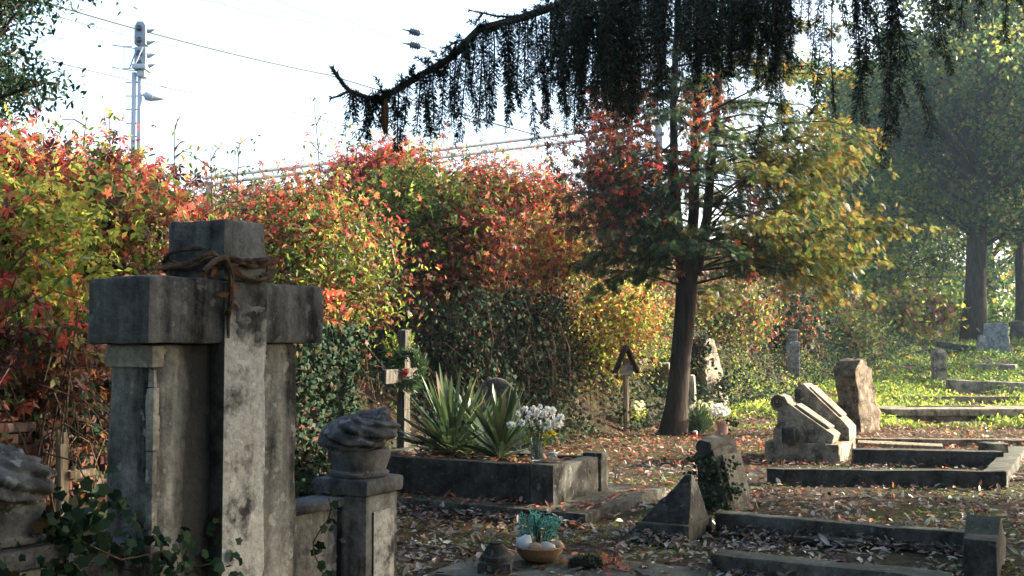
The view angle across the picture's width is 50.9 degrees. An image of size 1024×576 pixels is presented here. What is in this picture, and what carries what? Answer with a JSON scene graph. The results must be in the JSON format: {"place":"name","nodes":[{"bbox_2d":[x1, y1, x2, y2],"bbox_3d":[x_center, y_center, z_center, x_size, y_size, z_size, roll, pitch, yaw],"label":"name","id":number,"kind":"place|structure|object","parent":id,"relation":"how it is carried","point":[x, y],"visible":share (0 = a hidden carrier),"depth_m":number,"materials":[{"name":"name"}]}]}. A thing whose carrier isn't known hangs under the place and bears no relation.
{"place":"outdoors","nodes":[
{"label":"outdoors","id":0,"kind":"place"},
{"bbox_2d":[11,53,530,170],"bbox_3d":[-7.141,-5.337,34.142,3.970,1.957,28.893,-1,-3,26],"label":"overhead wire","id":1,"kind":"object","parent":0,"point":[213,96],"visible":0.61,"depth_m":32.74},
{"bbox_2d":[42,2,642,163],"bbox_3d":[-3.490,-6.058,35.148,2.585,1.483,31.678,-2,-4,41],"label":"overhead wire","id":2,"kind":"object","parent":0,"point":[274,63],"visible":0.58,"depth_m":31.60,"materials":[{"name":"metal"}]},
{"bbox_2d":[38,208,958,465],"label":"railway embankment","id":3,"kind":"structure","parent":0,"point":[589,409],"depth_m":19.22,"materials":[{"name":"plant"}]},
{"bbox_2d":[0,110,123,315],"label":"shrub","id":4,"kind":"object","parent":3,"relation":"on","point":[36,138],"visible":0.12,"depth_m":9.44,"materials":[{"name":"red plant"}]},
{"bbox_2d":[0,0,137,172],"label":"evergreen tree","id":5,"kind":"object","parent":3,"relation":"on","point":[15,85],"visible":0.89,"depth_m":10.81,"materials":[{"name":"green plant"}]},
{"bbox_2d":[0,103,144,387],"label":"shrub","id":6,"kind":"object","parent":3,"relation":"on","point":[7,185],"visible":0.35,"depth_m":8.03,"materials":[{"name":"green plant"}]},
{"bbox_2d":[0,145,148,384],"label":"shrub","id":7,"kind":"object","parent":3,"relation":"on","point":[34,263],"visible":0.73,"depth_m":7.49,"materials":[{"name":"green plant"}]},
{"bbox_2d":[21,132,213,379],"bbox_3d":[-3.510,-0.082,8.967,1.966,2.415,1.858,0,-3,0],"label":"shrub","id":8,"kind":"object","parent":3,"relation":"on","point":[133,255],"visible":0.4,"depth_m":8.79,"materials":[{"name":"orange plant"}]},
{"bbox_2d":[30,114,227,275],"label":"shrub","id":9,"kind":"object","parent":3,"relation":"on","point":[155,173],"visible":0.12,"depth_m":10.38,"materials":[{"name":"red plant"}]},
{"bbox_2d":[112,21,163,152],"bbox_3d":[-9.474,-4.396,27.259,1.324,4.706,0.579,0,-3,0],"label":"utility pole","id":10,"kind":"object","parent":3,"relation":"on","point":[142,65],"visible":0.9,"depth_m":27.19,"materials":[{"name":"grey"}]},
{"bbox_2d":[181,141,238,218],"bbox_3d":[-4.078,-0.940,14.503,0.777,2.098,0.397,1,-3,-16],"label":"sapling","id":11,"kind":"object","parent":3,"relation":"on","point":[211,196],"visible":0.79,"depth_m":14.59,"materials":[{"name":"green plant"}]},
{"bbox_2d":[207,135,260,220],"bbox_3d":[-4.043,-1.176,15.655,0.763,2.174,0.447,0,-3,-6],"label":"sapling","id":12,"kind":"object","parent":3,"relation":"on","point":[225,170],"visible":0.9,"depth_m":15.64,"materials":[{"name":"green plant"}]},
{"bbox_2d":[198,131,429,370],"bbox_3d":[-2.629,-0.474,13.464,3.148,3.102,2.692,0,-3,0],"label":"shrub","id":13,"kind":"object","parent":3,"relation":"on","point":[280,214],"visible":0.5,"depth_m":13.21,"materials":[{"name":"orange plant"}]},
{"bbox_2d":[257,188,449,386],"bbox_3d":[-2.148,0.123,12.764,2.785,2.778,2.192,-1,-3,24],"label":"shrub","id":14,"kind":"object","parent":3,"relation":"on","point":[346,285],"visible":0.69,"depth_m":12.60,"materials":[{"name":"green plant"}]},
{"bbox_2d":[292,123,462,270],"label":"shrub","id":15,"kind":"object","parent":3,"relation":"on","point":[361,166],"visible":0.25,"depth_m":18.76,"materials":[{"name":"red plant"}]},
{"bbox_2d":[0,125,837,536],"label":"dry stems","id":16,"kind":"object","parent":3,"relation":"on","point":[78,435],"visible":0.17,"depth_m":7.98,"materials":[{"name":"plant"}]},
{"bbox_2d":[339,122,509,370],"bbox_3d":[-1.200,-0.588,15.836,2.424,3.758,2.346,-2,-3,37],"label":"shrub","id":17,"kind":"object","parent":3,"relation":"on","point":[408,202],"visible":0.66,"depth_m":15.70,"materials":[{"name":"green plant"}]},
{"bbox_2d":[14,172,871,359],"bbox_3d":[2.557,-0.444,28.733,7.644,4.408,43.012,-1,-3,29],"label":"creeper cover","id":18,"kind":"object","parent":3,"relation":"on","point":[245,192],"visible":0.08,"depth_m":20.73,"materials":[{"name":"plant"}]},
{"bbox_2d":[0,192,885,408],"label":"dead foliage","id":19,"kind":"object","parent":3,"relation":"on","point":[385,396],"visible":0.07,"depth_m":20.19,"materials":[{"name":"brown plant"}]},
{"bbox_2d":[0,167,893,419],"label":"undergrowth","id":20,"kind":"object","parent":3,"relation":"on","point":[589,385],"visible":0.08,"depth_m":21.47,"materials":[{"name":"green plant"}]},
{"bbox_2d":[177,175,756,271],"bbox_3d":[0.808,-1.085,26.190,4.316,3.353,33.219,-2,-3,29],"label":"bright creeper","id":21,"kind":"object","parent":3,"relation":"on","point":[206,203],"visible":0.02,"depth_m":17.00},
{"bbox_2d":[382,154,558,381],"bbox_3d":[-0.638,-0.115,15.978,2.673,3.680,2.384,0,-3,0],"label":"shrub","id":22,"kind":"object","parent":3,"relation":"on","point":[453,271],"visible":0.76,"depth_m":15.58,"materials":[{"name":"red plant"}]},
{"bbox_2d":[386,257,602,448],"bbox_3d":[-0.148,1.171,15.724,2.299,3.176,4.282,-1,-3,27],"label":"overgrown hedge","id":23,"kind":"object","parent":3,"relation":"on","point":[527,340],"visible":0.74,"depth_m":15.39,"materials":[{"name":"green plant"}]},
{"bbox_2d":[429,133,595,239],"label":"shrub","id":24,"kind":"object","parent":3,"relation":"on","point":[528,190],"visible":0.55,"depth_m":21.33,"materials":[{"name":"red plant"}]},
{"bbox_2d":[494,188,615,367],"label":"shrub","id":25,"kind":"object","parent":3,"relation":"on","point":[547,246],"visible":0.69,"depth_m":18.49,"materials":[{"name":"red plant"}]},
{"bbox_2d":[542,300,666,403],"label":"shrub","id":26,"kind":"object","parent":3,"relation":"on","point":[603,342],"visible":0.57,"depth_m":19.20,"materials":[{"name":"yellow plant"}]},
{"bbox_2d":[560,265,712,380],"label":"shrub","id":27,"kind":"object","parent":3,"relation":"on","point":[633,313],"visible":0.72,"depth_m":20.03,"materials":[{"name":"yellow plant"}]},
{"bbox_2d":[655,125,664,188],"bbox_3d":[4.951,-3.324,36.194,0.350,4.438,0.300,0,-3,0],"label":"catenary mast","id":28,"kind":"object","parent":3,"relation":"on","point":[659,129],"visible":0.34,"depth_m":36.16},
{"bbox_2d":[202,123,665,185],"bbox_3d":[-1.692,-4.193,32.890,15.310,3.212,0.448,1,-3,-27],"label":"lattice girder","id":29,"kind":"object","parent":28,"relation":"attached to","point":[478,152],"visible":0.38,"depth_m":33.08,"materials":[{"name":"metal"}]},
{"bbox_2d":[695,261,801,359],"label":"shrub","id":30,"kind":"object","parent":3,"relation":"on","point":[754,315],"visible":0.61,"depth_m":25.64,"materials":[{"name":"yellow plant"}]},
{"bbox_2d":[718,266,839,364],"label":"shrub","id":31,"kind":"object","parent":3,"relation":"on","point":[806,320],"visible":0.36,"depth_m":28.43,"materials":[{"name":"green plant"}]},
{"bbox_2d":[786,329,799,376],"bbox_3d":[7.198,1.673,27.566,0.344,1.230,0.343,-1,-3,11],"label":"stone post","id":32,"kind":"object","parent":3,"relation":"on","point":[793,346],"visible":0.91,"depth_m":27.41,"materials":[{"name":"stone"}]},
{"bbox_2d":[769,276,906,363],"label":"shrub","id":33,"kind":"object","parent":3,"relation":"on","point":[849,330],"visible":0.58,"depth_m":33.73,"materials":[{"name":"green plant"}]},
{"bbox_2d":[765,48,963,291],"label":"broadleaf tree","id":34,"kind":"object","parent":3,"relation":"on","point":[838,100],"visible":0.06,"depth_m":56.77,"materials":[{"name":"green plant"}]},
{"bbox_2d":[817,237,935,298],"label":"shrub","id":35,"kind":"object","parent":3,"relation":"on","point":[890,275],"visible":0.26,"depth_m":47.78,"materials":[{"name":"green plant"}]},
{"bbox_2d":[816,23,968,292],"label":"broadleaf tree","id":36,"kind":"object","parent":3,"relation":"on","point":[856,188],"visible":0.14,"depth_m":49.40,"materials":[{"name":"green plant"}]},
{"bbox_2d":[825,147,1006,295],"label":"broadleaf tree","id":37,"kind":"object","parent":3,"relation":"on","point":[931,260],"visible":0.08,"depth_m":61.85,"materials":[{"name":"green plant"}]},
{"bbox_2d":[853,268,979,341],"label":"shrub","id":38,"kind":"object","parent":3,"relation":"on","point":[908,316],"visible":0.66,"depth_m":43.44,"materials":[{"name":"green plant"}]},
{"bbox_2d":[906,254,1014,334],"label":"shrub","id":39,"kind":"object","parent":3,"relation":"on","point":[1003,277],"visible":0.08,"depth_m":65.39,"materials":[{"name":"green plant"}]},
{"bbox_2d":[0,0,1022,317],"label":"sky","id":40,"kind":"structure","parent":0,"point":[292,42],"materials":[{"name":"white"}]},
{"bbox_2d":[45,330,1023,575],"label":"ground","id":41,"kind":"structure","parent":0,"point":[894,558],"depth_m":10.18,"materials":[{"name":"soil"}]},
{"bbox_2d":[0,226,113,511],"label":"shrub","id":42,"kind":"object","parent":41,"relation":"on","point":[38,311],"visible":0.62,"depth_m":7.15,"materials":[{"name":"red plant"}]},
{"bbox_2d":[0,537,136,575],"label":"enclosure wall","id":43,"kind":"structure","parent":41,"relation":"on","point":[30,565],"depth_m":3.15,"materials":[{"name":"stone"}]},
{"bbox_2d":[0,443,56,548],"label":"carved urn","id":44,"kind":"object","parent":43,"relation":"on","point":[24,478],"visible":0.99,"depth_m":3.10,"materials":[{"name":"stone"}]},
{"bbox_2d":[0,464,243,575],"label":"ivy","id":45,"kind":"object","parent":43,"relation":"attached to","point":[71,527],"visible":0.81,"depth_m":3.38,"materials":[{"name":"green plant"}]},
{"bbox_2d":[55,430,95,521],"bbox_3d":[-2.852,1.279,7.029,0.082,0.709,0.252,-4,-4,28],"label":"wooden cross","id":46,"kind":"object","parent":41,"relation":"on","point":[64,475],"visible":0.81,"depth_m":6.95,"materials":[{"name":"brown wood"}]},
{"bbox_2d":[0,369,340,504],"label":"brick wall","id":47,"kind":"structure","parent":41,"relation":"on","point":[9,428],"depth_m":7.56,"materials":[{"name":"brick"}]},
{"bbox_2d":[0,363,110,509],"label":"hedge","id":48,"kind":"object","parent":47,"relation":"on","point":[8,441],"visible":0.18,"depth_m":7.42,"materials":[{"name":"brown plant"}]},
{"bbox_2d":[0,316,111,416],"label":"wall creeper","id":49,"kind":"object","parent":47,"relation":"attached to","point":[95,368],"depth_m":7.09,"materials":[{"name":"plant"}]},
{"bbox_2d":[0,381,111,508],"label":"wall creeper","id":50,"kind":"object","parent":47,"relation":"attached to","point":[96,429],"depth_m":7.50,"materials":[{"name":"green plant"}]},
{"bbox_2d":[294,321,372,496],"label":"wall ivy","id":51,"kind":"object","parent":47,"relation":"attached to","point":[346,345],"depth_m":10.97,"materials":[{"name":"green plant"}]},
{"bbox_2d":[87,219,322,575],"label":"cross monument","id":52,"kind":"object","parent":41,"relation":"on","point":[203,424],"visible":0.96,"depth_m":3.78,"materials":[{"name":"stone"}]},
{"bbox_2d":[145,246,273,337],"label":"dry vine","id":53,"kind":"object","parent":52,"relation":"attached to","point":[229,263],"visible":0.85,"depth_m":3.79,"materials":[{"name":"brown plant"}]},
{"bbox_2d":[314,264,365,416],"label":"shrub","id":54,"kind":"object","parent":41,"relation":"on","point":[338,312],"visible":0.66,"depth_m":11.57,"materials":[{"name":"orange plant"}]},
{"bbox_2d":[293,473,402,575],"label":"enclosure wall","id":55,"kind":"structure","parent":41,"relation":"on","point":[360,539],"depth_m":4.57,"materials":[{"name":"stone"}]},
{"bbox_2d":[310,488,339,575],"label":"ivy","id":56,"kind":"object","parent":55,"relation":"attached to","point":[320,546],"visible":1,"depth_m":4.35,"materials":[{"name":"green plant"}]},
{"bbox_2d":[318,406,400,478],"bbox_3d":[-0.667,0.673,4.717,0.357,0.299,0.348,0,-3,0],"label":"carved urn","id":57,"kind":"object","parent":55,"relation":"on","point":[355,443],"visible":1,"depth_m":4.62,"materials":[{"name":"stone"}]},
{"bbox_2d":[9,275,917,497],"bbox_3d":[5.016,1.123,25.797,3.870,3.415,38.634,-1,-3,29],"label":"ivy cover","id":58,"kind":"object","parent":41,"relation":"on","point":[307,480],"visible":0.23,"depth_m":19.73,"materials":[{"name":"green plant"}]},
{"bbox_2d":[302,483,665,526],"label":"grave slab","id":59,"kind":"structure","parent":41,"relation":"on","point":[600,513],"depth_m":9.77,"materials":[{"name":"stone"}]},
{"bbox_2d":[382,330,417,448],"bbox_3d":[-1.245,1.337,11.731,0.159,1.753,0.682,0,-1,29],"label":"wooden cross","id":60,"kind":"object","parent":59,"relation":"on","point":[390,376],"visible":0.58,"depth_m":11.82,"materials":[{"name":"grey wood"}]},
{"bbox_2d":[381,332,428,394],"bbox_3d":[-1.153,0.820,11.750,0.540,0.712,0.397,0,-3,0],"label":"wreath","id":61,"kind":"object","parent":60,"relation":"hanging from","point":[412,354],"visible":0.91,"depth_m":11.69,"materials":[{"name":"green plant"}]},
{"bbox_2d":[386,445,607,505],"bbox_3d":[-0.325,1.814,10.648,2.260,0.389,1.207,-1,-3,29],"label":"raised grave bed","id":62,"kind":"object","parent":59,"relation":"on","point":[576,476],"visible":0.68,"depth_m":10.03,"materials":[{"name":"stone"}]},
{"bbox_2d":[394,363,513,458],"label":"yucca plant","id":63,"kind":"object","parent":62,"relation":"on","point":[449,432],"visible":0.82,"depth_m":10.71,"materials":[{"name":"green plant"}]},
{"bbox_2d":[416,379,518,452],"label":"yucca plant","id":64,"kind":"object","parent":62,"relation":"on","point":[467,416],"visible":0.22,"depth_m":11.03,"materials":[{"name":"green plant"}]},
{"bbox_2d":[446,384,551,462],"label":"yucca plant","id":65,"kind":"object","parent":62,"relation":"on","point":[499,437],"visible":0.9,"depth_m":10.41,"materials":[{"name":"green plant"}]},
{"bbox_2d":[531,436,543,460],"bbox_3d":[0.230,1.474,9.872,0.124,0.220,0.124,0,-3,0],"label":"glass vase","id":66,"kind":"object","parent":62,"relation":"on","point":[537,451],"visible":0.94,"depth_m":9.82,"materials":[{"name":"white"}]},
{"bbox_2d":[507,404,564,452],"bbox_3d":[0.216,1.317,9.859,0.543,0.514,0.217,0,-3,0],"label":"flower bouquet","id":67,"kind":"object","parent":66,"relation":"in","point":[537,429],"visible":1,"depth_m":9.87,"materials":[{"name":"white plant"}]},
{"bbox_2d":[474,377,520,450],"bbox_3d":[-0.197,1.719,13.336,0.637,1.215,0.179,1,-3,-11],"label":"headstone","id":68,"kind":"object","parent":41,"relation":"on","point":[499,384],"visible":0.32,"depth_m":13.28,"materials":[{"name":"stone"}]},
{"bbox_2d":[428,548,747,575],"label":"ledger slab","id":69,"kind":"structure","parent":41,"relation":"on","point":[466,568],"depth_m":7.18,"materials":[{"name":"stone"}]},
{"bbox_2d":[477,540,513,573],"bbox_3d":[-0.108,1.803,7.198,0.223,0.221,0.224,0,-3,6],"label":"stone finial","id":70,"kind":"object","parent":69,"relation":"on","point":[495,555],"visible":0.95,"depth_m":7.12,"materials":[{"name":"stone"}]},
{"bbox_2d":[515,540,564,562],"bbox_3d":[0.192,1.838,7.462,0.348,0.114,0.348,0,-3,0],"label":"bowl","id":71,"kind":"object","parent":69,"relation":"on","point":[540,556],"visible":0.76,"depth_m":7.33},
{"bbox_2d":[513,505,562,542],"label":"artificial plant","id":72,"kind":"object","parent":71,"relation":"in","point":[536,525],"visible":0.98,"depth_m":7.50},
{"bbox_2d":[566,553,602,569],"bbox_3d":[0.500,1.852,7.285,0.280,0.124,0.237,0,-3,0],"label":"dry posy","id":73,"kind":"object","parent":69,"relation":"on","point":[584,561],"visible":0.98,"depth_m":7.24,"materials":[{"name":"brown plant"}]},
{"bbox_2d":[391,441,838,575],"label":"slab litter","id":74,"kind":"object","parent":69,"relation":"on","point":[616,493],"visible":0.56,"depth_m":9.82,"materials":[{"name":"plant"}]},
{"bbox_2d":[612,346,640,432],"bbox_3d":[1.936,1.743,18.207,0.442,1.536,0.202,1,-3,-14],"label":"roofed grave post","id":75,"kind":"object","parent":41,"relation":"on","point":[627,369],"visible":0.95,"depth_m":18.18,"materials":[{"name":"brown wood"}]},
{"bbox_2d":[635,475,711,544],"bbox_3d":[1.313,1.796,8.701,0.455,0.586,0.586,-1,-3,29],"label":"pyramid stone","id":76,"kind":"object","parent":41,"relation":"on","point":[680,506],"visible":0.84,"depth_m":8.54,"materials":[{"name":"stone"}]},
{"bbox_2d":[327,0,1023,170],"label":"weeping spruce","id":77,"kind":"object","parent":41,"relation":"on","point":[619,43],"visible":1,"depth_m":5.83,"materials":[{"name":"green plant"}]},
{"bbox_2d":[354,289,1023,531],"bbox_3d":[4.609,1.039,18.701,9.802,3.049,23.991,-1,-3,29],"label":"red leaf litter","id":78,"kind":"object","parent":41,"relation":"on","point":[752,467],"visible":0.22,"depth_m":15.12,"materials":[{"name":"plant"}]},
{"bbox_2d":[688,401,714,432],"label":"fir bush","id":79,"kind":"object","parent":41,"relation":"on","point":[698,423],"visible":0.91,"depth_m":17.93,"materials":[{"name":"plant"}]},
{"bbox_2d":[396,383,1023,575],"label":"leaf litter","id":80,"kind":"object","parent":41,"relation":"on","point":[767,547],"visible":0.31,"depth_m":9.11,"materials":[{"name":"plant"}]},
{"bbox_2d":[397,466,1023,575],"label":"leaf drift","id":81,"kind":"object","parent":41,"relation":"on","point":[796,533],"visible":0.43,"depth_m":8.41,"materials":[{"name":"plant"}]},
{"bbox_2d":[691,338,729,406],"bbox_3d":[3.900,1.824,22.347,0.798,1.528,0.753,0,-11,-44],"label":"headstone","id":82,"kind":"object","parent":41,"relation":"on","point":[712,374],"visible":0.36,"depth_m":22.06,"materials":[{"name":"stone"}]},
{"bbox_2d":[690,335,734,402],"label":"ivy","id":83,"kind":"object","parent":82,"relation":"attached to","point":[699,346],"visible":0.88,"depth_m":21.87,"materials":[{"name":"green plant"}]},
{"bbox_2d":[695,435,752,510],"bbox_3d":[1.982,1.766,10.191,0.314,0.751,0.614,-17,-12,32],"label":"headstone","id":84,"kind":"object","parent":41,"relation":"on","point":[720,448],"visible":0.68,"depth_m":10.01,"materials":[{"name":"stone"}]},
{"bbox_2d":[682,417,745,510],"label":"ivy","id":85,"kind":"object","parent":84,"relation":"attached to","point":[735,491],"visible":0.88,"depth_m":9.86,"materials":[{"name":"green plant"}]},
{"bbox_2d":[541,0,938,435],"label":"conifer tree","id":86,"kind":"object","parent":41,"relation":"on","point":[778,175],"visible":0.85,"depth_m":17.52,"materials":[{"name":"green plant"}]},
{"bbox_2d":[535,65,758,285],"bbox_3d":[2.097,-1.937,17.515,3.593,3.930,2.385,0,-3,0],"label":"climbing creeper","id":87,"kind":"object","parent":86,"relation":"attached to","point":[613,136],"visible":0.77,"depth_m":17.03,"materials":[{"name":"plant"}]},
{"bbox_2d":[765,383,855,463],"bbox_3d":[3.967,1.802,14.288,0.973,1.039,1.178,-1,-3,29],"label":"scroll tomb","id":88,"kind":"object","parent":41,"relation":"on","point":[812,420],"visible":0.93,"depth_m":14.01,"materials":[{"name":"stone"}]},
{"bbox_2d":[791,535,893,547],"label":"fallen leaves","id":89,"kind":"object","parent":41,"relation":"on","point":[833,538],"visible":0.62,"depth_m":8.22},
{"bbox_2d":[833,358,880,434],"bbox_3d":[5.828,1.823,18.185,0.690,1.290,0.477,-3,-3,-42],"label":"stele","id":90,"kind":"object","parent":41,"relation":"on","point":[857,403],"visible":0.87,"depth_m":17.98,"materials":[{"name":"stone"}]},
{"bbox_2d":[710,510,1005,575],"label":"grave surround","id":91,"kind":"object","parent":41,"relation":"on","point":[981,539],"visible":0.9,"depth_m":7.35,"materials":[{"name":"stone"}]},
{"bbox_2d":[727,350,1023,429],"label":"ground cover","id":92,"kind":"object","parent":41,"relation":"on","point":[1004,420],"visible":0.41,"depth_m":23.96,"materials":[{"name":"green plant"}]},
{"bbox_2d":[767,468,1006,489],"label":"grave kerb","id":93,"kind":"structure","parent":41,"relation":"on","point":[945,478],"depth_m":11.60,"materials":[{"name":"stone"}]},
{"bbox_2d":[858,440,942,448],"bbox_3d":[5.122,2.069,14.204,1.053,0.045,0.163,0,5,19],"label":"fallen stone slab","id":94,"kind":"object","parent":41,"relation":"on","point":[900,444],"visible":0.96,"depth_m":14.16,"materials":[{"name":"grey stone"}]},
{"bbox_2d":[778,327,1023,386],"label":"shaded ground cover","id":95,"kind":"object","parent":41,"relation":"on","point":[919,358],"visible":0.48,"depth_m":34.05,"materials":[{"name":"green plant"}]},
{"bbox_2d":[799,0,1023,342],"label":"broadleaf tree","id":96,"kind":"object","parent":41,"relation":"on","point":[981,186],"visible":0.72,"depth_m":43.20,"materials":[{"name":"green plant"}]},
{"bbox_2d":[851,448,1003,467],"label":"grave kerb","id":97,"kind":"structure","parent":41,"relation":"on","point":[950,458],"depth_m":13.46,"materials":[{"name":"stone"}]},
{"bbox_2d":[931,349,946,384],"bbox_3d":[11.396,2.125,28.701,0.342,0.992,0.343,0,-3,8],"label":"stone post","id":98,"kind":"object","parent":41,"relation":"on","point":[939,364],"visible":0.81,"depth_m":28.55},
{"bbox_2d":[855,437,1023,447],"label":"grave kerb","id":99,"kind":"structure","parent":41,"relation":"on","point":[961,442],"depth_m":15.80,"materials":[{"name":"stone"}]},
{"bbox_2d":[869,2,1023,263],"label":"broadleaf tree","id":100,"kind":"object","parent":41,"relation":"on","point":[999,244],"depth_m":50.31,"materials":[{"name":"green plant"}]},
{"bbox_2d":[878,406,1023,422],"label":"kerb","id":101,"kind":"structure","parent":41,"relation":"on","point":[945,414],"depth_m":20.06,"materials":[{"name":"stone"}]},
{"bbox_2d":[891,396,1022,403],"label":"grave kerb","id":102,"kind":"structure","parent":41,"relation":"on","point":[977,399],"depth_m":24.15,"materials":[{"name":"stone"}]},
{"bbox_2d":[898,0,1023,321],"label":"broadleaf tree","id":103,"kind":"object","parent":41,"relation":"on","point":[1019,283],"visible":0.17,"depth_m":46.45,"materials":[{"name":"green plant"}]},
{"bbox_2d":[910,222,1014,315],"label":"broadleaf tree","id":104,"kind":"object","parent":41,"relation":"on","point":[991,263],"visible":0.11,"depth_m":72.62,"materials":[{"name":"green plant"}]},
{"bbox_2d":[937,287,1014,335],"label":"shrub","id":105,"kind":"object","parent":41,"relation":"on","point":[1004,311],"visible":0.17,"depth_m":51.84,"materials":[{"name":"green plant"}]},
{"bbox_2d":[946,379,1023,393],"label":"grave kerb","id":106,"kind":"structure","parent":41,"relation":"on","point":[965,386],"depth_m":26.56,"materials":[{"name":"stone"}]},
{"bbox_2d":[983,323,1009,353],"bbox_3d":[17.374,1.897,38.593,0.884,1.288,0.467,-1,-3,17],"label":"headstone","id":107,"kind":"object","parent":41,"relation":"on","point":[996,335],"visible":0.6,"depth_m":38.40,"materials":[{"name":"stone"}]},
{"bbox_2d":[983,446,1023,487],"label":"grave kerb","id":108,"kind":"structure","parent":41,"relation":"on","point":[1009,463],"depth_m":12.82,"materials":[{"name":"stone"}]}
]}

